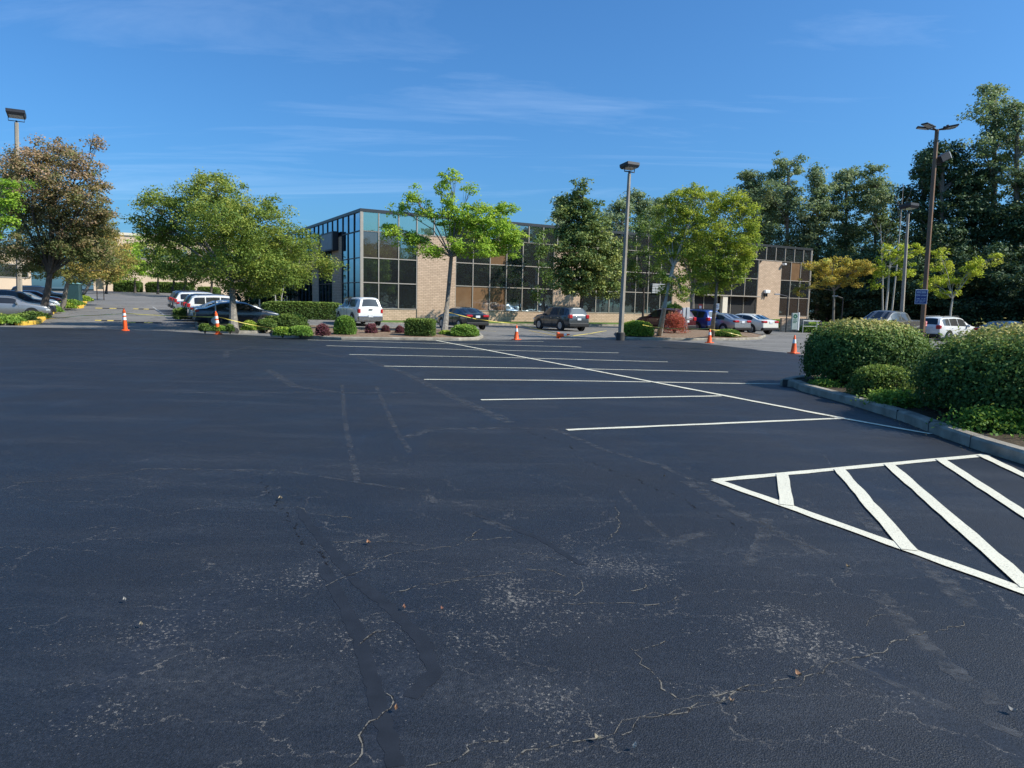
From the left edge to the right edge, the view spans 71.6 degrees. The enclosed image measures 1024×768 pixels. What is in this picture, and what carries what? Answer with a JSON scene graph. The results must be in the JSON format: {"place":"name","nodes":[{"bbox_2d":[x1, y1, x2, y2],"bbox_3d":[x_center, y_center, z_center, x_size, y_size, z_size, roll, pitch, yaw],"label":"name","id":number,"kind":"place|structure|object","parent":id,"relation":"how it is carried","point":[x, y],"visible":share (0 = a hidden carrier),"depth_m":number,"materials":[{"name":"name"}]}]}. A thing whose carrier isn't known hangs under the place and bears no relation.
{"place":"outdoors","nodes":[
{"label":"outdoors","id":0,"kind":"place"},
{"bbox_2d":[0,291,944,354],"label":"old asphalt","id":1,"kind":"structure","parent":0,"point":[143,302],"depth_m":46.94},
{"bbox_2d":[0,295,52,314],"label":"parked car","id":2,"kind":"object","parent":1,"relation":"on","point":[11,304],"visible":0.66,"depth_m":44.43,"materials":[{"name":"grey paint"}]},
{"bbox_2d":[0,289,56,311],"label":"parked suv","id":3,"kind":"object","parent":1,"relation":"on","point":[22,296],"visible":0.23,"depth_m":48.72,"materials":[{"name":"blue paint"}]},
{"bbox_2d":[0,133,122,318],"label":"copper tree","id":4,"kind":"object","parent":1,"relation":"on","point":[56,247],"visible":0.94,"depth_m":44.29,"materials":[{"name":"brown plant"}]},
{"bbox_2d":[27,205,126,309],"bbox_3d":[-35.655,-10.283,57.422,9.263,9.018,6.209,1,6,0],"label":"orange tree","id":5,"kind":"object","parent":1,"relation":"on","point":[77,269],"visible":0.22,"depth_m":56.58,"materials":[{"name":"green plant"}]},
{"bbox_2d":[55,237,140,286],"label":"orange tree","id":6,"kind":"object","parent":1,"relation":"on","point":[127,247],"visible":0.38,"depth_m":66.54,"materials":[{"name":"green plant"}]},
{"bbox_2d":[117,233,153,292],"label":"tree","id":7,"kind":"object","parent":1,"relation":"on","point":[141,271],"visible":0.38,"depth_m":120.91,"materials":[{"name":"green plant"}]},
{"bbox_2d":[136,235,175,293],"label":"tree","id":8,"kind":"object","parent":1,"relation":"on","point":[148,257],"visible":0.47,"depth_m":114.32,"materials":[{"name":"green plant"}]},
{"bbox_2d":[145,281,194,292],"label":"long hedge","id":9,"kind":"object","parent":1,"relation":"on","point":[164,287],"visible":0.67,"depth_m":126.11,"materials":[{"name":"green plant"}]},
{"bbox_2d":[184,294,260,315],"bbox_3d":[-19.467,-5.136,48.034,4.800,1.798,2.180,-2,7,-29],"label":"parked suv","id":10,"kind":"object","parent":1,"relation":"on","point":[197,300],"visible":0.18,"depth_m":46.73,"materials":[{"name":"white paint"}]},
{"bbox_2d":[195,321,270,332],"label":"kerb","id":11,"kind":"structure","parent":1,"relation":"on","point":[255,331],"depth_m":35.34,"materials":[{"name":"concrete"}]},
{"bbox_2d":[198,321,254,330],"bbox_3d":[-18.054,-4.445,48.095,6.626,0.562,28.138,0,7,-15],"label":"planting bed","id":12,"kind":"object","parent":11,"relation":"on","point":[223,324],"visible":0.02,"depth_m":40.60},
{"bbox_2d":[120,168,349,333],"bbox_3d":[-15.031,-7.427,39.445,11.861,8.969,10.144,7,9,42],"label":"oak tree","id":13,"kind":"object","parent":12,"relation":"on","point":[242,223],"visible":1,"depth_m":37.84,"materials":[{"name":"green plant"}]},
{"bbox_2d":[192,301,278,323],"bbox_3d":[-16.677,-4.246,43.136,4.900,1.509,2.160,-2,7,-29],"label":"parked car","id":14,"kind":"object","parent":1,"relation":"on","point":[246,311],"visible":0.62,"depth_m":42.12,"materials":[{"name":"blue paint"}]},
{"bbox_2d":[243,231,299,307],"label":"evergreen tree","id":15,"kind":"object","parent":1,"relation":"on","point":[291,294],"visible":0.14,"depth_m":73.41,"materials":[{"name":"green plant"}]},
{"bbox_2d":[336,297,382,325],"bbox_3d":[-10.438,-4.954,48.261,2.180,1.874,5.323,-2,7,-29],"label":"suv","id":16,"kind":"object","parent":1,"relation":"on","point":[364,310],"visible":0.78,"depth_m":46.20,"materials":[{"name":"white paint"}]},
{"bbox_2d":[271,325,482,339],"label":"kerb","id":17,"kind":"structure","parent":1,"relation":"on","point":[480,336],"depth_m":31.98,"materials":[{"name":"concrete"}]},
{"bbox_2d":[310,325,476,337],"bbox_3d":[-7.625,-2.833,37.629,12.038,0.160,12.557,1,6,0],"label":"planting bed","id":18,"kind":"object","parent":1,"relation":"on","point":[362,333],"visible":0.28,"depth_m":33.74,"materials":[{"name":"brown soil"}]},
{"bbox_2d":[273,313,310,326],"bbox_3d":[-11.855,-3.344,38.116,2.107,0.984,2.100,1,6,0],"label":"island shrub","id":19,"kind":"object","parent":18,"relation":"on","point":[287,320],"visible":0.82,"depth_m":37.48,"materials":[{"name":"green plant"}]},
{"bbox_2d":[333,315,356,334],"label":"round shrub","id":20,"kind":"object","parent":18,"relation":"on","point":[344,324],"visible":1,"depth_m":32.98,"materials":[{"name":"green plant"}]},
{"bbox_2d":[403,318,436,335],"bbox_3d":[-4.375,-2.679,33.768,1.590,0.967,1.186,1,6,0],"label":"clipped hedge","id":21,"kind":"object","parent":18,"relation":"on","point":[419,326],"visible":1,"depth_m":33.32,"materials":[{"name":"green plant"}]},
{"bbox_2d":[377,167,529,334],"bbox_3d":[-3.080,-6.764,36.769,7.985,8.789,4.616,1,6,0],"label":"maple tree","id":22,"kind":"object","parent":18,"relation":"on","point":[502,230],"visible":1,"depth_m":36.70,"materials":[{"name":"green plant"}]},
{"bbox_2d":[449,323,478,336],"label":"shrub","id":23,"kind":"object","parent":18,"relation":"on","point":[465,329],"visible":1,"depth_m":34.15,"materials":[{"name":"green plant"}]},
{"bbox_2d":[437,307,488,329],"bbox_3d":[-3.405,-4.505,48.403,2.160,1.509,4.900,-2,7,-29],"label":"parked car","id":24,"kind":"object","parent":1,"relation":"on","point":[458,319],"visible":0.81,"depth_m":46.79,"materials":[{"name":"black paint"}]},
{"bbox_2d":[271,208,812,322],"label":"office building","id":25,"kind":"structure","parent":1,"relation":"on","point":[398,283],"depth_m":62.02,"materials":[{"name":"brick"}]},
{"bbox_2d":[290,212,359,244],"bbox_3d":[-21.983,-14.909,73.120,0.112,1.512,41.710,-2,7,-29],"label":"window","id":26,"kind":"structure","parent":25,"relation":"in","point":[348,224],"depth_m":60.16,"materials":[{"name":"glass"}]},
{"bbox_2d":[318,241,331,304],"bbox_3d":[-16.900,-9.720,64.457,0.110,6.724,4.743,-2,7,-29],"label":"window","id":27,"kind":"structure","parent":25,"relation":"in","point":[325,289],"depth_m":64.58,"materials":[{"name":"glass"}]},
{"bbox_2d":[342,230,359,303],"bbox_3d":[-13.086,-8.881,57.723,0.110,6.724,5.053,-2,7,-29],"label":"window","id":28,"kind":"structure","parent":25,"relation":"in","point":[351,241],"depth_m":57.67,"materials":[{"name":"glass"}]},
{"bbox_2d":[363,230,416,309],"bbox_3d":[-9.710,-9.007,56.586,4.575,6.066,0.110,-2,7,-29],"label":"window","id":29,"kind":"structure","parent":25,"relation":"in","point":[389,273],"depth_m":56.59,"materials":[{"name":"black glass"}]},
{"bbox_2d":[455,238,554,311],"bbox_3d":[-0.502,-9.370,61.762,9.799,6.066,0.110,-2,7,-29],"label":"window","id":30,"kind":"structure","parent":25,"relation":"in","point":[501,283],"depth_m":61.68,"materials":[{"name":"black glass"}]},
{"bbox_2d":[362,211,811,263],"bbox_3d":[11.194,-13.538,67.879,52.371,1.547,0.111,-2,7,-29],"label":"window","id":31,"kind":"structure","parent":25,"relation":"in","point":[372,221],"depth_m":62.63,"materials":[{"name":"black glass"}]},
{"bbox_2d":[583,247,672,313],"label":"window","id":32,"kind":"structure","parent":25,"relation":"in","point":[633,297],"depth_m":68.85,"materials":[{"name":"brown glass"}]},
{"bbox_2d":[690,257,758,295],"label":"window","id":33,"kind":"structure","parent":25,"relation":"in","point":[748,288],"depth_m":76.23,"materials":[{"name":"black glass"}]},
{"bbox_2d":[778,261,809,316],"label":"window","id":34,"kind":"structure","parent":25,"relation":"in","point":[790,272],"depth_m":79.84,"materials":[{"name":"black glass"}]},
{"bbox_2d":[533,305,588,330],"bbox_3d":[3.449,-4.710,50.577,2.180,1.798,4.800,-2,7,-29],"label":"parked suv","id":35,"kind":"object","parent":1,"relation":"on","point":[560,317],"visible":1,"depth_m":48.98,"materials":[{"name":"grey paint"}]},
{"bbox_2d":[542,176,628,307],"bbox_3d":[5.612,-9.812,53.620,6.542,11.597,5.651,1,6,0],"label":"magnolia tree","id":36,"kind":"object","parent":1,"relation":"on","point":[582,232],"visible":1,"depth_m":53.14,"materials":[{"name":"green plant"}]},
{"bbox_2d":[602,199,637,232],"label":"tall tree","id":37,"kind":"object","parent":1,"relation":"on","point":[616,215],"visible":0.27,"depth_m":102.64,"materials":[{"name":"green plant"}]},
{"bbox_2d":[617,187,658,233],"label":"tall tree","id":38,"kind":"object","parent":1,"relation":"on","point":[643,204],"visible":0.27,"depth_m":104.92,"materials":[{"name":"green plant"}]},
{"bbox_2d":[626,210,666,315],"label":"slender tree","id":39,"kind":"object","parent":1,"relation":"on","point":[632,263],"visible":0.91,"depth_m":62.63,"materials":[{"name":"green plant"}]},
{"bbox_2d":[636,308,696,329],"bbox_3d":[11.274,-4.716,52.266,2.180,1.798,4.800,-2,7,-29],"label":"parked suv","id":40,"kind":"object","parent":1,"relation":"on","point":[653,317],"visible":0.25,"depth_m":51.52,"materials":[{"name":"red paint"}]},
{"bbox_2d":[615,331,765,339],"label":"kerb","id":41,"kind":"structure","parent":1,"relation":"on","point":[662,338],"depth_m":38.95,"materials":[{"name":"concrete"}]},
{"bbox_2d":[625,329,761,337],"bbox_3d":[12.187,-3.593,48.675,9.486,0.160,21.976,2,6,10],"label":"planting bed","id":42,"kind":"object","parent":41,"relation":"on","point":[697,334],"visible":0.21,"depth_m":42.57,"materials":[{"name":"brown soil"}]},
{"bbox_2d":[623,320,655,335],"bbox_3d":[6.995,-3.094,39.705,2.013,1.004,1.957,1,6,0],"label":"shrub","id":43,"kind":"object","parent":42,"relation":"on","point":[635,328],"visible":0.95,"depth_m":39.08,"materials":[{"name":"green plant"}]},
{"bbox_2d":[663,310,688,332],"bbox_3d":[10.049,-3.828,43.749,1.834,1.598,1.773,1,6,0],"label":"red shrub","id":44,"kind":"object","parent":42,"relation":"on","point":[677,320],"visible":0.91,"depth_m":43.52,"materials":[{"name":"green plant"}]},
{"bbox_2d":[649,182,720,335],"bbox_3d":[8.294,-6.441,37.890,3.493,8.418,4.723,-2,7,-29],"label":"locust tree","id":45,"kind":"object","parent":42,"relation":"on","point":[665,240],"visible":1,"depth_m":36.69,"materials":[{"name":"green plant"}]},
{"bbox_2d":[673,186,765,336],"bbox_3d":[10.818,-6.301,38.551,4.561,8.090,5.668,1,6,0],"label":"locust tree","id":46,"kind":"object","parent":42,"relation":"on","point":[721,278],"visible":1,"depth_m":36.72,"materials":[{"name":"green plant"}]},
{"bbox_2d":[647,187,735,307],"bbox_3d":[14.903,-10.354,59.047,7.320,11.924,5.444,3,7,14],"label":"locust tree","id":47,"kind":"object","parent":1,"relation":"on","point":[687,267],"visible":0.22,"depth_m":58.40,"materials":[{"name":"green plant"}]},
{"bbox_2d":[690,308,718,330],"bbox_3d":[13.648,-4.805,53.558,2.180,1.798,4.800,-2,7,-29],"label":"parked suv","id":48,"kind":"object","parent":1,"relation":"on","point":[703,317],"visible":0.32,"depth_m":51.64,"materials":[{"name":"blue paint"}]},
{"bbox_2d":[708,313,750,331],"bbox_3d":[15.252,-4.519,52.580,2.160,1.509,4.900,-2,7,-29],"label":"parked car","id":49,"kind":"object","parent":1,"relation":"on","point":[730,321],"visible":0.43,"depth_m":50.77,"materials":[{"name":"silver paint"}]},
{"bbox_2d":[725,168,784,244],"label":"tall tree","id":50,"kind":"object","parent":1,"relation":"on","point":[747,177],"visible":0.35,"depth_m":97.08,"materials":[{"name":"green plant"}]},
{"bbox_2d":[735,313,778,333],"bbox_3d":[17.498,-4.545,53.275,2.160,1.509,4.900,-2,7,-29],"label":"parked car","id":51,"kind":"object","parent":1,"relation":"on","point":[765,325],"visible":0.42,"depth_m":51.45,"materials":[{"name":"white paint"}]},
{"bbox_2d":[748,150,820,280],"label":"tall tree","id":52,"kind":"object","parent":1,"relation":"on","point":[773,181],"visible":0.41,"depth_m":97.29,"materials":[{"name":"green plant"}]},
{"bbox_2d":[786,161,853,320],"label":"tall tree","id":53,"kind":"object","parent":1,"relation":"on","point":[819,190],"visible":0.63,"depth_m":95.11,"materials":[{"name":"green plant"}]},
{"bbox_2d":[808,249,856,321],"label":"dark thicket tree","id":54,"kind":"object","parent":1,"relation":"on","point":[812,314],"visible":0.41,"depth_m":94.86,"materials":[{"name":"green plant"}]},
{"bbox_2d":[790,255,877,321],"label":"autumn tree","id":55,"kind":"object","parent":1,"relation":"on","point":[833,277],"visible":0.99,"depth_m":58.91,"materials":[{"name":"yellow plant"}]},
{"bbox_2d":[819,165,872,308],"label":"tall tree","id":56,"kind":"object","parent":1,"relation":"on","point":[847,230],"visible":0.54,"depth_m":96.82,"materials":[{"name":"green plant"}]},
{"bbox_2d":[821,253,886,321],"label":"dark thicket tree","id":57,"kind":"object","parent":1,"relation":"on","point":[851,310],"visible":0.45,"depth_m":90.78,"materials":[{"name":"green plant"}]},
{"bbox_2d":[846,161,904,299],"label":"tall tree","id":58,"kind":"object","parent":1,"relation":"on","point":[876,193],"visible":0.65,"depth_m":94.67,"materials":[{"name":"green plant"}]},
{"bbox_2d":[850,264,909,318],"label":"dark thicket tree","id":59,"kind":"object","parent":1,"relation":"on","point":[876,302],"visible":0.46,"depth_m":86.54,"materials":[{"name":"green plant"}]},
{"bbox_2d":[852,310,926,336],"bbox_3d":[23.914,-3.689,45.316,5.868,2.000,2.320,-2,7,-29],"label":"pickup truck","id":60,"kind":"object","parent":1,"relation":"on","point":[902,317],"visible":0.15,"depth_m":44.71,"materials":[{"name":"beige paint"}]},
{"bbox_2d":[866,242,930,309],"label":"yellow green tree","id":61,"kind":"object","parent":1,"relation":"on","point":[895,252],"visible":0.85,"depth_m":57.11,"materials":[{"name":"green plant"}]},
{"bbox_2d":[875,247,940,319],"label":"dark thicket tree","id":62,"kind":"object","parent":1,"relation":"on","point":[913,307],"visible":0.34,"depth_m":82.47,"materials":[{"name":"green plant"}]},
{"bbox_2d":[899,202,918,311],"bbox_3d":[27.220,-7.796,49.377,0.950,9.311,0.888,-2,7,-29],"label":"lamp post","id":63,"kind":"object","parent":1,"relation":"on","point":[909,206],"visible":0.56,"depth_m":49.13,"materials":[{"name":"metal"}]},
{"bbox_2d":[885,148,948,301],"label":"tall tree","id":64,"kind":"object","parent":1,"relation":"on","point":[920,196],"visible":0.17,"depth_m":89.77,"materials":[{"name":"green plant"}]},
{"bbox_2d":[907,253,966,318],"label":"dark thicket tree","id":65,"kind":"object","parent":1,"relation":"on","point":[931,300],"visible":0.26,"depth_m":79.89,"materials":[{"name":"green plant"}]},
{"bbox_2d":[887,138,1003,323],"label":"tall tree","id":66,"kind":"object","parent":1,"relation":"on","point":[959,175],"visible":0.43,"depth_m":85.13,"materials":[{"name":"green plant"}]},
{"bbox_2d":[925,315,973,340],"bbox_3d":[29.643,-3.746,48.304,4.800,1.798,2.180,-2,7,-29],"label":"parked suv","id":67,"kind":"object","parent":1,"relation":"on","point":[936,324],"visible":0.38,"depth_m":47.02,"materials":[{"name":"white paint"}]},
{"bbox_2d":[916,247,1002,315],"bbox_3d":[36.479,-7.403,57.757,6.521,7.311,2.867,3,6,11],"label":"yellow green tree","id":68,"kind":"object","parent":1,"relation":"on","point":[976,264],"visible":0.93,"depth_m":57.43,"materials":[{"name":"green plant"}]},
{"bbox_2d":[934,243,1005,326],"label":"dark thicket tree","id":69,"kind":"object","parent":1,"relation":"on","point":[965,298],"visible":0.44,"depth_m":77.50,"materials":[{"name":"green plant"}]},
{"bbox_2d":[939,177,1004,324],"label":"tall tree","id":70,"kind":"object","parent":1,"relation":"on","point":[972,224],"visible":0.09,"depth_m":86.94,"materials":[{"name":"green plant"}]},
{"bbox_2d":[954,82,1023,299],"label":"tall tree","id":71,"kind":"object","parent":1,"relation":"on","point":[989,106],"visible":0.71,"depth_m":84.07,"materials":[{"name":"green plant"}]},
{"bbox_2d":[961,242,1023,324],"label":"dark thicket tree","id":72,"kind":"object","parent":1,"relation":"on","point":[987,288],"visible":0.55,"depth_m":76.19,"materials":[{"name":"green plant"}]},
{"bbox_2d":[966,168,1023,325],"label":"tall tree","id":73,"kind":"object","parent":1,"relation":"on","point":[1016,219],"visible":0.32,"depth_m":82.28,"materials":[{"name":"green plant"}]},
{"bbox_2d":[977,97,1023,290],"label":"tall tree","id":74,"kind":"object","parent":1,"relation":"on","point":[1014,109],"visible":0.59,"depth_m":83.19,"materials":[{"name":"green plant"}]},
{"bbox_2d":[988,248,1023,322],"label":"dark thicket tree","id":75,"kind":"object","parent":1,"relation":"on","point":[1017,276],"visible":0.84,"depth_m":74.02,"materials":[{"name":"green plant"}]},
{"bbox_2d":[381,320,618,323],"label":"sidewalk","id":76,"kind":"structure","parent":0,"point":[400,321],"depth_m":60.81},
{"bbox_2d":[527,226,558,311],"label":"slender tree","id":77,"kind":"object","parent":76,"relation":"on","point":[541,249],"visible":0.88,"depth_m":60.75,"materials":[{"name":"green plant"}]},
{"bbox_2d":[0,327,1023,767],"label":"sealed asphalt","id":78,"kind":"structure","parent":0,"point":[174,527],"depth_m":4.68,"materials":[{"name":"asphalt"}]},
{"bbox_2d":[0,177,40,238],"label":"lime tree","id":79,"kind":"object","parent":78,"relation":"on","point":[8,200],"visible":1,"depth_m":33.33,"materials":[{"name":"green plant"}]},
{"bbox_2d":[296,508,355,575],"bbox_3d":[-1.376,1.105,5.105,0.089,0.001,1.580,-2,7,-28],"label":"sealer band","id":80,"kind":"object","parent":78,"relation":"on","point":[341,564],"visible":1,"depth_m":4.94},
{"bbox_2d":[318,564,404,767],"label":"sealer band","id":81,"kind":"object","parent":78,"relation":"on","point":[387,738],"visible":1,"depth_m":3.23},
{"bbox_2d":[348,577,442,698],"bbox_3d":[-0.616,1.273,3.753,0.257,0.001,1.459,-1,7,-23],"label":"sealer band","id":82,"kind":"object","parent":78,"relation":"on","point":[432,674],"visible":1,"depth_m":3.60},
{"bbox_2d":[469,511,583,564],"bbox_3d":[0.092,1.118,5.288,0.129,0.001,1.415,-3,8,-35],"label":"sealer band","id":83,"kind":"object","parent":78,"relation":"on","point":[562,552],"visible":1,"depth_m":5.22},
{"bbox_2d":[616,161,639,340],"bbox_3d":[5.828,-6.676,36.274,0.740,9.000,0.692,-2,7,-29],"label":"lamp post","id":84,"kind":"object","parent":78,"relation":"on","point":[624,166],"visible":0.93,"depth_m":36.19,"materials":[{"name":"metal"}]},
{"bbox_2d":[436,340,842,417],"bbox_3d":[0.915,-0.726,21.935,0.135,0.001,22.898,-1,7,-23],"label":"parking line","id":85,"kind":"object","parent":78,"relation":"on","point":[670,385],"visible":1,"depth_m":15.31,"materials":[{"name":"white paint"}]},
{"bbox_2d":[566,418,841,429],"bbox_3d":[3.040,0.590,10.608,4.863,0.001,0.123,-1,7,-20],"label":"parking line","id":86,"kind":"object","parent":78,"relation":"on","point":[699,424],"visible":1,"depth_m":10.48,"materials":[{"name":"white paint"}]},
{"bbox_2d":[776,474,793,504],"bbox_3d":[2.609,0.997,6.795,0.125,0.001,1.239,4,7,19],"label":"hatched marking","id":87,"kind":"object","parent":78,"relation":"on","point":[785,492],"visible":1,"depth_m":6.71,"materials":[{"name":"white paint"}]},
{"bbox_2d":[713,454,989,480],"bbox_3d":[3.921,0.913,7.890,4.130,0.001,0.128,-1,7,-23],"label":"hatched marking","id":88,"kind":"object","parent":78,"relation":"on","point":[832,469],"visible":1,"depth_m":7.76,"materials":[{"name":"white paint"}]},
{"bbox_2d":[711,479,1023,593],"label":"hatched marking","id":89,"kind":"object","parent":78,"relation":"on","point":[986,576],"visible":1,"depth_m":5.29,"materials":[{"name":"white paint"}]},
{"bbox_2d":[834,469,918,550],"bbox_3d":[3.202,1.055,6.396,0.128,0.001,2.687,3,7,15],"label":"hatched marking","id":90,"kind":"object","parent":78,"relation":"on","point":[892,529],"visible":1,"depth_m":6.03,"materials":[{"name":"white paint"}]},
{"bbox_2d":[780,374,1023,464],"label":"kerb","id":91,"kind":"structure","parent":78,"relation":"on","point":[1003,449],"depth_m":10.52,"materials":[{"name":"concrete"}]},
{"bbox_2d":[796,355,1023,446],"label":"planting bed","id":92,"kind":"object","parent":91,"relation":"on","point":[1016,439],"visible":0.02,"depth_m":11.12,"materials":[{"name":"soil"}]},
{"bbox_2d":[798,316,936,382],"bbox_3d":[7.901,-0.701,15.919,2.767,1.658,2.871,1,6,0],"label":"round bush","id":93,"kind":"object","parent":92,"relation":"on","point":[843,349],"visible":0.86,"depth_m":15.06,"materials":[{"name":"green plant"}]},
{"bbox_2d":[844,363,916,398],"bbox_3d":[7.002,0.000,13.409,1.220,0.778,1.124,1,6,0],"label":"bush","id":94,"kind":"object","parent":92,"relation":"on","point":[872,377],"visible":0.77,"depth_m":13.15,"materials":[{"name":"green plant"}]},
{"bbox_2d":[850,385,946,408],"bbox_3d":[6.720,0.266,12.354,1.350,0.476,1.486,1,6,0],"label":"ground cover","id":95,"kind":"object","parent":92,"relation":"on","point":[890,396],"visible":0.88,"depth_m":12.18,"materials":[{"name":"green plant"}]},
{"bbox_2d":[916,122,958,339],"bbox_3d":[16.401,-5.577,27.962,1.542,8.945,0.800,1,6,0],"label":"lamp post","id":96,"kind":"object","parent":92,"relation":"on","point":[941,158],"visible":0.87,"depth_m":27.77,"materials":[{"name":"brown metal"}]},
{"bbox_2d":[894,318,1023,425],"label":"round bush","id":97,"kind":"object","parent":92,"relation":"on","point":[971,367],"visible":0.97,"depth_m":10.38,"materials":[{"name":"green plant"}]},
{"bbox_2d":[926,398,1023,434],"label":"ground cover","id":98,"kind":"object","parent":92,"relation":"on","point":[981,417],"visible":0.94,"depth_m":9.69,"materials":[{"name":"green plant"}]},
{"bbox_2d":[885,464,1023,586],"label":"hatched marking","id":99,"kind":"object","parent":78,"relation":"on","point":[1013,572],"visible":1,"depth_m":5.59,"materials":[{"name":"white paint"}]},
{"bbox_2d":[935,458,1023,516],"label":"hatched marking","id":100,"kind":"object","parent":78,"relation":"on","point":[1016,508],"visible":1,"depth_m":7.00,"materials":[{"name":"white paint"}]},
{"bbox_2d":[0,0,1023,311],"label":"sky","id":101,"kind":"structure","parent":0,"point":[332,108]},
{"bbox_2d":[51,288,979,325],"bbox_3d":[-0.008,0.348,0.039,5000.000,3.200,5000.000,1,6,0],"label":"ground","id":102,"kind":"structure","parent":0,"point":[53,289],"depth_m":146.04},
{"bbox_2d":[0,250,31,288],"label":"beige building","id":103,"kind":"structure","parent":102,"relation":"on","point":[8,281],"depth_m":101.46,"materials":[{"name":"paint"}]},
{"bbox_2d":[94,232,249,300],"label":"beige building","id":104,"kind":"structure","parent":102,"relation":"on","point":[146,279],"depth_m":134.82,"materials":[{"name":"paint"}]},
{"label":"planting bed","id":105,"kind":"structure","parent":0,"visible":0},
{"bbox_2d":[5,108,25,290],"bbox_3d":[-34.438,-11.852,49.577,1.395,14.000,1.166,-2,7,-29],"label":"lamp post","id":106,"kind":"object","parent":105,"relation":"on","point":[15,113],"visible":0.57,"depth_m":48.91,"materials":[{"name":"metal"}]},
{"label":"sidewalk","id":107,"kind":"structure","parent":0,"visible":0},
{"bbox_2d":[260,301,341,319],"bbox_3d":[-15.489,-5.422,52.769,6.017,1.520,1.494,-2,7,-25],"label":"long hedge","id":108,"kind":"object","parent":107,"relation":"on","point":[309,310],"visible":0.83,"depth_m":52.31,"materials":[{"name":"green plant"}]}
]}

